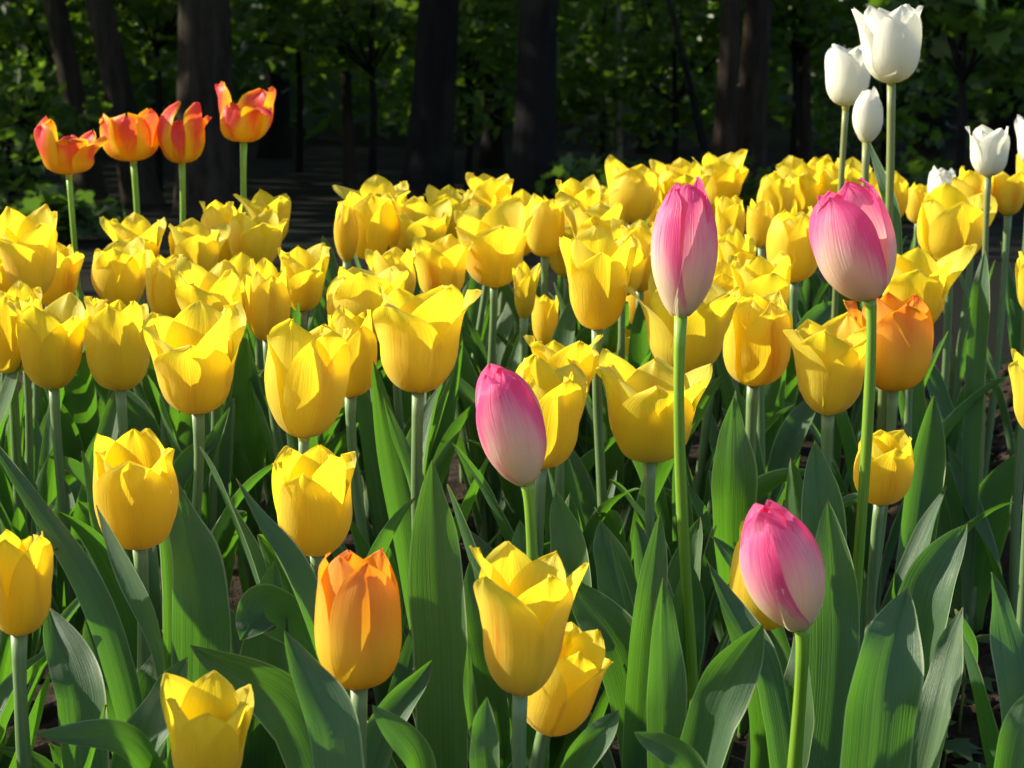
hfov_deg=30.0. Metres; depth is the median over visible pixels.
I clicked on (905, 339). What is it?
orange tulip
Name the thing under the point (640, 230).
yellow tulip
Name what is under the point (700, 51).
sapling
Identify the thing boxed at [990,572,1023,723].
tulip leaf clump
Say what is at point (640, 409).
yellow tulip
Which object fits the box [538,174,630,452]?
yellow tulip
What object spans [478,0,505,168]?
woodland tree
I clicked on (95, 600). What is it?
leaf
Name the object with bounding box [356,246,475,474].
yellow tulip
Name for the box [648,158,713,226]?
yellow tulip
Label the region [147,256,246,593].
yellow tulip
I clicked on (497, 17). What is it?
sapling
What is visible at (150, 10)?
sapling
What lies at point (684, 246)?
pink tulip
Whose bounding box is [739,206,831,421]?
yellow tulip
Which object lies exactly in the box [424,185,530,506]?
yellow tulip
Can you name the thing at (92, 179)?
woodland tree
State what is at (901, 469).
yellow tulip
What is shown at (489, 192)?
yellow tulip
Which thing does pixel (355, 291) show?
yellow tulip
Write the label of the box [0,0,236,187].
sapling
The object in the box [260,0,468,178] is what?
sapling
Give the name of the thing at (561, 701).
yellow tulip
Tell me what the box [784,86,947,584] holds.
white tulip
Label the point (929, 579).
tulip leaf clump
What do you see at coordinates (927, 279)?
yellow tulip
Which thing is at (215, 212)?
yellow tulip
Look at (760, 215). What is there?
yellow tulip
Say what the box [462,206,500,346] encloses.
yellow tulip
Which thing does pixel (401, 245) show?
yellow tulip
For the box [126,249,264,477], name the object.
yellow tulip
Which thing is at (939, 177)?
white tulip
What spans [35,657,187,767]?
tulip leaf clump
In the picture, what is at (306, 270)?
yellow tulip
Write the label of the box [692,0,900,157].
sapling
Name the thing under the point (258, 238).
yellow tulip
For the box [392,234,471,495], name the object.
yellow tulip
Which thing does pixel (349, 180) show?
woodland tree
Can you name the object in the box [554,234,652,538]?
yellow tulip
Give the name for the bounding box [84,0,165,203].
woodland tree
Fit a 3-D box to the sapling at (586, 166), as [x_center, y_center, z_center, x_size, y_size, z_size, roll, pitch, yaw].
[0.646,-1.058,10.087,1.081,0.459,1.280,2,9,14]
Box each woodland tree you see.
[3,0,43,186]
[43,0,108,199]
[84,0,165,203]
[172,0,240,215]
[256,2,292,158]
[340,4,356,189]
[398,0,459,203]
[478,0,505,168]
[509,0,557,200]
[616,0,622,162]
[633,0,670,153]
[666,0,709,157]
[712,0,740,157]
[736,0,771,198]
[797,0,812,163]
[908,39,957,166]
[988,63,1023,174]
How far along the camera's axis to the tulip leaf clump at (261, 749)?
1.33 m
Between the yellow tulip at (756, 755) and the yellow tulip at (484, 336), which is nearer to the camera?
the yellow tulip at (756, 755)
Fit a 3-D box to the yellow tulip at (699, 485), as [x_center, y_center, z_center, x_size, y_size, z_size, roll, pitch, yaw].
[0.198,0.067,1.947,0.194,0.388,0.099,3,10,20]
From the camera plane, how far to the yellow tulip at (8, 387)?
1.70 m
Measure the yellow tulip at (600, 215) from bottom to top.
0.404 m
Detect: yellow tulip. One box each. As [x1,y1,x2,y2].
[0,204,75,523]
[0,256,32,490]
[0,280,96,683]
[0,294,81,714]
[0,360,21,438]
[0,428,231,767]
[0,529,108,767]
[0,548,104,767]
[0,650,50,767]
[5,411,22,471]
[7,292,133,635]
[21,242,84,458]
[41,236,157,469]
[50,296,230,595]
[59,300,272,672]
[84,704,106,767]
[94,212,179,430]
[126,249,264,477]
[133,218,258,447]
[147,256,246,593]
[160,630,364,767]
[199,200,247,414]
[200,318,415,674]
[217,252,344,593]
[227,201,316,505]
[232,189,295,351]
[236,444,413,767]
[242,257,364,562]
[263,242,381,524]
[314,200,385,491]
[315,191,400,523]
[326,266,461,546]
[328,305,488,706]
[332,175,410,268]
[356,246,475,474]
[367,622,618,767]
[372,282,550,725]
[388,196,463,416]
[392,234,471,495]
[397,196,468,401]
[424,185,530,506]
[446,353,591,767]
[451,334,639,556]
[454,197,534,558]
[455,172,513,483]
[458,260,615,555]
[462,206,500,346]
[463,189,540,523]
[463,541,588,767]
[469,274,504,340]
[497,193,630,345]
[500,224,579,354]
[532,294,575,345]
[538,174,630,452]
[547,225,722,748]
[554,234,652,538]
[564,202,628,483]
[578,328,655,481]
[595,348,727,740]
[600,185,627,227]
[602,272,804,680]
[605,155,677,326]
[610,217,653,531]
[626,290,719,458]
[646,189,661,227]
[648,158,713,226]
[664,251,857,527]
[664,259,795,566]
[687,291,843,740]
[692,149,766,258]
[697,195,744,512]
[709,225,805,469]
[716,198,774,400]
[720,521,813,767]
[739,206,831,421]
[757,172,794,310]
[774,155,830,307]
[782,311,865,635]
[791,199,831,464]
[797,158,853,442]
[801,154,838,310]
[808,157,906,449]
[853,396,945,652]
[859,171,885,406]
[876,170,908,431]
[883,244,1013,532]
[906,182,936,261]
[917,182,997,462]
[947,251,1023,618]
[949,171,1023,479]
[950,166,1010,435]
[954,348,1023,767]
[1001,153,1023,417]
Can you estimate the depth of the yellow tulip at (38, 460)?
1.80 m
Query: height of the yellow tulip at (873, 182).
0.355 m
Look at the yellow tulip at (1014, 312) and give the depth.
2.69 m
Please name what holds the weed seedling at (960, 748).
on the ground
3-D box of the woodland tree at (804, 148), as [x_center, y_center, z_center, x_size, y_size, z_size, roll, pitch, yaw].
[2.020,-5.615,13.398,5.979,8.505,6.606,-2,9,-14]
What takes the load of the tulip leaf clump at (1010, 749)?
on the ground
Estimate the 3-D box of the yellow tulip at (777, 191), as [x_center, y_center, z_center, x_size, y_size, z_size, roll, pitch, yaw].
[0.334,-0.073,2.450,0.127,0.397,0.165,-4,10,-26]
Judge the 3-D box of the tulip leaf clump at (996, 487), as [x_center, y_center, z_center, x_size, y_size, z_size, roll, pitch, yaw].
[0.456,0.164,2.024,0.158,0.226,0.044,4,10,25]
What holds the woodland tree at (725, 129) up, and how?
on the ground
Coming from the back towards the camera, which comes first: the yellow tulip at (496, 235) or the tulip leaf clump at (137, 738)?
the yellow tulip at (496, 235)
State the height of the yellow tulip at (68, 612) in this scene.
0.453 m
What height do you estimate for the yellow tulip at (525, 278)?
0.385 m
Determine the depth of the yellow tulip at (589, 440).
2.12 m
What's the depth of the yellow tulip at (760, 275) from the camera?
1.87 m
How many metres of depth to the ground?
10.30 m
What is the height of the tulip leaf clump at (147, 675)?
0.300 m
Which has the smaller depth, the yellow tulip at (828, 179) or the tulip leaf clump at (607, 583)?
the tulip leaf clump at (607, 583)
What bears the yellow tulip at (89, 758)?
on the ground
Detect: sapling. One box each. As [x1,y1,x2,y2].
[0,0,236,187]
[0,56,111,203]
[0,183,125,240]
[69,0,254,191]
[171,0,409,172]
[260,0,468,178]
[323,0,608,188]
[458,0,718,170]
[535,139,719,195]
[557,0,811,164]
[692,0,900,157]
[702,0,987,172]
[740,151,973,220]
[851,0,1023,175]
[906,33,1023,176]
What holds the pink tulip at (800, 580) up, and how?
on the ground
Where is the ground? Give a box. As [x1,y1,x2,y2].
[0,102,1023,767]
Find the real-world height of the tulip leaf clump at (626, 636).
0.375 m
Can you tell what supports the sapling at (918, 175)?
on the ground
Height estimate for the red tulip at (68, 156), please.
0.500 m
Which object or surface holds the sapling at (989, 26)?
on the ground
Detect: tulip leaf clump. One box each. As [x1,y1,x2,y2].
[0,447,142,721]
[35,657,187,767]
[48,620,166,767]
[161,560,288,767]
[408,460,511,767]
[464,520,550,767]
[526,513,667,767]
[573,520,704,767]
[634,578,763,767]
[840,588,963,767]
[897,524,966,684]
[898,251,989,625]
[943,454,1014,634]
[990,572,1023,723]
[994,695,1023,767]
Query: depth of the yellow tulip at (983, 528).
1.96 m
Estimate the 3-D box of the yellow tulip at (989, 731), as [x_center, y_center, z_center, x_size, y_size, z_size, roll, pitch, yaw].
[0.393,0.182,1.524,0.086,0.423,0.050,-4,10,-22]
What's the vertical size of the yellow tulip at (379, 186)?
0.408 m
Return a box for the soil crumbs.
[32,367,1021,767]
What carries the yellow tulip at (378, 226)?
on the ground
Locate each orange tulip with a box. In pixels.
[314,548,436,767]
[843,291,947,611]
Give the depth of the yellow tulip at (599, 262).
1.63 m
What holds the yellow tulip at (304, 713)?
on the ground
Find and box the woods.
[0,0,992,145]
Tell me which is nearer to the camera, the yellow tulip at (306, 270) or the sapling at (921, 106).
the yellow tulip at (306, 270)
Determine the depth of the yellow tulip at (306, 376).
1.36 m
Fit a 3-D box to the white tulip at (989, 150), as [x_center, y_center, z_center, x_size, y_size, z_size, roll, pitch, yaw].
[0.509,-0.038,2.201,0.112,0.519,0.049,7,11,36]
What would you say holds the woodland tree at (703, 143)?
on the ground
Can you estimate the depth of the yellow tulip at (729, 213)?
2.23 m
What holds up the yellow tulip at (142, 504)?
on the ground
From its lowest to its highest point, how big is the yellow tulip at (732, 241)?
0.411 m
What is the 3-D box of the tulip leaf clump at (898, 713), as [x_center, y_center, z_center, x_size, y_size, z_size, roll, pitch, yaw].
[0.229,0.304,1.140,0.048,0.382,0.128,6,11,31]
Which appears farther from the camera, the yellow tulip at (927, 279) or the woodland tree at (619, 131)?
the woodland tree at (619, 131)
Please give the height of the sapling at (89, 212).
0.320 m
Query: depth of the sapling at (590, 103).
15.02 m
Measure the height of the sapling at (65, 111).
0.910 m
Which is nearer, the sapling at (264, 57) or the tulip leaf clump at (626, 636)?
the tulip leaf clump at (626, 636)
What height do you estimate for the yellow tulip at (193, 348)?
0.455 m
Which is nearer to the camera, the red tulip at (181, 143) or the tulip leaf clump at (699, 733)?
the tulip leaf clump at (699, 733)
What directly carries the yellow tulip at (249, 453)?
on the ground
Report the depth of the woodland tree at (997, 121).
13.68 m
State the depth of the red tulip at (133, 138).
2.27 m
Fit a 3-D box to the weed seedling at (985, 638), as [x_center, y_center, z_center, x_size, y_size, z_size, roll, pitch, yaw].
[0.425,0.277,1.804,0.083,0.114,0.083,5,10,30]
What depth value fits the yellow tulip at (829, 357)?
1.56 m
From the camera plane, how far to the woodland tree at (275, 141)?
17.80 m
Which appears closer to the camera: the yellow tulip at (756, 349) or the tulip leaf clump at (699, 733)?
the tulip leaf clump at (699, 733)
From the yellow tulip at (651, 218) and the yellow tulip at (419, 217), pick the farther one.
the yellow tulip at (651, 218)
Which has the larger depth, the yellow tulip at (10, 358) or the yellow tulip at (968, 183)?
the yellow tulip at (968, 183)
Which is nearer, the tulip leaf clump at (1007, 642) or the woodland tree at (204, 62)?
the tulip leaf clump at (1007, 642)
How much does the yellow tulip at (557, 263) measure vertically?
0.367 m
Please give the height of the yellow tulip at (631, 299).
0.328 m
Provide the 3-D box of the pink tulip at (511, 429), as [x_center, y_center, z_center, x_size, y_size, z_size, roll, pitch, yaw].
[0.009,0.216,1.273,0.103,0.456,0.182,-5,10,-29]
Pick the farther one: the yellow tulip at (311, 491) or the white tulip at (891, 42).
the white tulip at (891, 42)
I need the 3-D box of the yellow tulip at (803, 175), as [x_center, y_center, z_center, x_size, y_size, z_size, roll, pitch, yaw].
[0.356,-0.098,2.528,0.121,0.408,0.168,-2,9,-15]
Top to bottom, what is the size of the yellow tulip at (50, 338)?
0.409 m
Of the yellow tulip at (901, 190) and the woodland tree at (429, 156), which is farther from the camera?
the woodland tree at (429, 156)
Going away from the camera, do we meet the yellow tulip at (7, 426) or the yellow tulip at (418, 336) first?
the yellow tulip at (418, 336)
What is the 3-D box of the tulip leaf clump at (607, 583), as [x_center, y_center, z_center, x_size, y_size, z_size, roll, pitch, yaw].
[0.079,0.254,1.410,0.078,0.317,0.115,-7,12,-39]
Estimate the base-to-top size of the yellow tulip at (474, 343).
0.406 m
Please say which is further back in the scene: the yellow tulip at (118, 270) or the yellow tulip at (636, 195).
the yellow tulip at (636, 195)
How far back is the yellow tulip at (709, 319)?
1.60 m
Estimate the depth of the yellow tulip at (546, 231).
2.18 m
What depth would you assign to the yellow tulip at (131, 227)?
2.08 m
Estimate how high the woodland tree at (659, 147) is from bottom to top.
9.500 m
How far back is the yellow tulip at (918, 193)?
2.72 m
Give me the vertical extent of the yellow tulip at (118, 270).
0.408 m
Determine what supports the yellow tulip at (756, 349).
on the ground
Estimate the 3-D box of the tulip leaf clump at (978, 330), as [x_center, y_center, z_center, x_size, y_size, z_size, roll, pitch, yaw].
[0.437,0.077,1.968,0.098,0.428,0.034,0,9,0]
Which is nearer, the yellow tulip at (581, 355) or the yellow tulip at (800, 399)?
the yellow tulip at (581, 355)
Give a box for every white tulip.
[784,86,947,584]
[813,44,877,490]
[835,4,1009,614]
[927,124,1009,484]
[928,165,994,395]
[958,114,1023,483]
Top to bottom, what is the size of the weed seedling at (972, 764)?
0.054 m
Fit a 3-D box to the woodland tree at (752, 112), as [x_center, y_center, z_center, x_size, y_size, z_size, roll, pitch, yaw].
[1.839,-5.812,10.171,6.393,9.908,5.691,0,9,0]
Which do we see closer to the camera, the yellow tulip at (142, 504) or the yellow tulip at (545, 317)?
the yellow tulip at (142, 504)
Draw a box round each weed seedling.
[942,718,983,767]
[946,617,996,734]
[952,760,986,767]
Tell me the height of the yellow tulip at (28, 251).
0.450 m
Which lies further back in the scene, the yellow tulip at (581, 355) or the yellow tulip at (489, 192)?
the yellow tulip at (489, 192)
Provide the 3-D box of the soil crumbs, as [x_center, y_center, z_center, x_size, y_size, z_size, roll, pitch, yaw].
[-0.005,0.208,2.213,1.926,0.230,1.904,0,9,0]
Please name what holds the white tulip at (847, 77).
on the ground
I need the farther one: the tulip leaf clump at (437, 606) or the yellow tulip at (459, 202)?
the yellow tulip at (459, 202)
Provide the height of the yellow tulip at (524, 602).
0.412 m
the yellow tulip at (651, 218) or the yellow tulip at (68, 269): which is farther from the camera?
the yellow tulip at (651, 218)
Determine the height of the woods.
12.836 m
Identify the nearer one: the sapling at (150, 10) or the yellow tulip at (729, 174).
the yellow tulip at (729, 174)
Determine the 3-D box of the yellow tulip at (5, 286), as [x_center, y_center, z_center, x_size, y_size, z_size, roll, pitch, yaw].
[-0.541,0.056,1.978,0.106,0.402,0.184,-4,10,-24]
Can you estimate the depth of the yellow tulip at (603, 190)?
2.72 m
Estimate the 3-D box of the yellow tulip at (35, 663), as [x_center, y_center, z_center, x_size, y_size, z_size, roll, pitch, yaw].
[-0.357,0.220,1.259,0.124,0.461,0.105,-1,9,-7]
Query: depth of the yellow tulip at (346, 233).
2.17 m
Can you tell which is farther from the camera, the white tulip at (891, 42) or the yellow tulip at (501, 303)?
the yellow tulip at (501, 303)
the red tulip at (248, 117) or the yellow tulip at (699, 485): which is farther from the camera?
the red tulip at (248, 117)
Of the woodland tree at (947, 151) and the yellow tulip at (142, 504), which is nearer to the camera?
the yellow tulip at (142, 504)
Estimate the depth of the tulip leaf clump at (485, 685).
1.36 m
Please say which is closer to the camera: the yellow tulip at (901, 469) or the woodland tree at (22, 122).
the yellow tulip at (901, 469)
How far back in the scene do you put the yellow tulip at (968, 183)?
2.45 m
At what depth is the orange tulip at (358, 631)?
1.05 m
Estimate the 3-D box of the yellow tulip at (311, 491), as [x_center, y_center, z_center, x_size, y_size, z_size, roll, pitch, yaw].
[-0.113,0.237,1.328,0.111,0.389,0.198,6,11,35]
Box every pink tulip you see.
[468,363,625,767]
[609,176,736,767]
[707,499,859,767]
[711,177,896,660]
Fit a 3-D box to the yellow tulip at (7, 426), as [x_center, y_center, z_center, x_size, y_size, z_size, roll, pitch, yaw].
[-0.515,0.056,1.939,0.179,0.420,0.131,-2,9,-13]
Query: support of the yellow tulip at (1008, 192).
on the ground
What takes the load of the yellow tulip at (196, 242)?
on the ground
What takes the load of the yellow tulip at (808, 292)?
on the ground
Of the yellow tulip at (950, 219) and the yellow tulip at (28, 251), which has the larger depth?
the yellow tulip at (950, 219)
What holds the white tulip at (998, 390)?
on the ground
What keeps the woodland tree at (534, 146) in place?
on the ground
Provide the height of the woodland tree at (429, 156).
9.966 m
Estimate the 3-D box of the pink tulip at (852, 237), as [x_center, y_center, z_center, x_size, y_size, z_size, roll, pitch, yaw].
[0.263,0.119,1.468,0.181,0.557,0.124,-4,10,-24]
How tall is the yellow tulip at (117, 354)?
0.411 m
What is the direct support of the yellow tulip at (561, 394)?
on the ground
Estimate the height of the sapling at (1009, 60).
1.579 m
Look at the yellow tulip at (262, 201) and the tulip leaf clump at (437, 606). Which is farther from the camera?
the yellow tulip at (262, 201)
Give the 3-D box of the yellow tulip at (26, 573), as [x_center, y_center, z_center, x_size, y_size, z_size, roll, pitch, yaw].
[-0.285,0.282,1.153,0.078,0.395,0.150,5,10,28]
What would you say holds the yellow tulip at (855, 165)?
on the ground
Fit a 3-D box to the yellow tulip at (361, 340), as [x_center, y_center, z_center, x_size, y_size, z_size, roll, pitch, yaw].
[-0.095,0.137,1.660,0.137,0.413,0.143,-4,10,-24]
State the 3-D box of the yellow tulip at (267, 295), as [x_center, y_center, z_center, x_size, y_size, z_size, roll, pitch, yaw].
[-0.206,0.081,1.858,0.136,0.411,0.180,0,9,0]
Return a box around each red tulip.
[34,117,109,419]
[74,108,159,312]
[157,100,211,222]
[215,81,276,344]
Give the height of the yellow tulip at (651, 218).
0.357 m

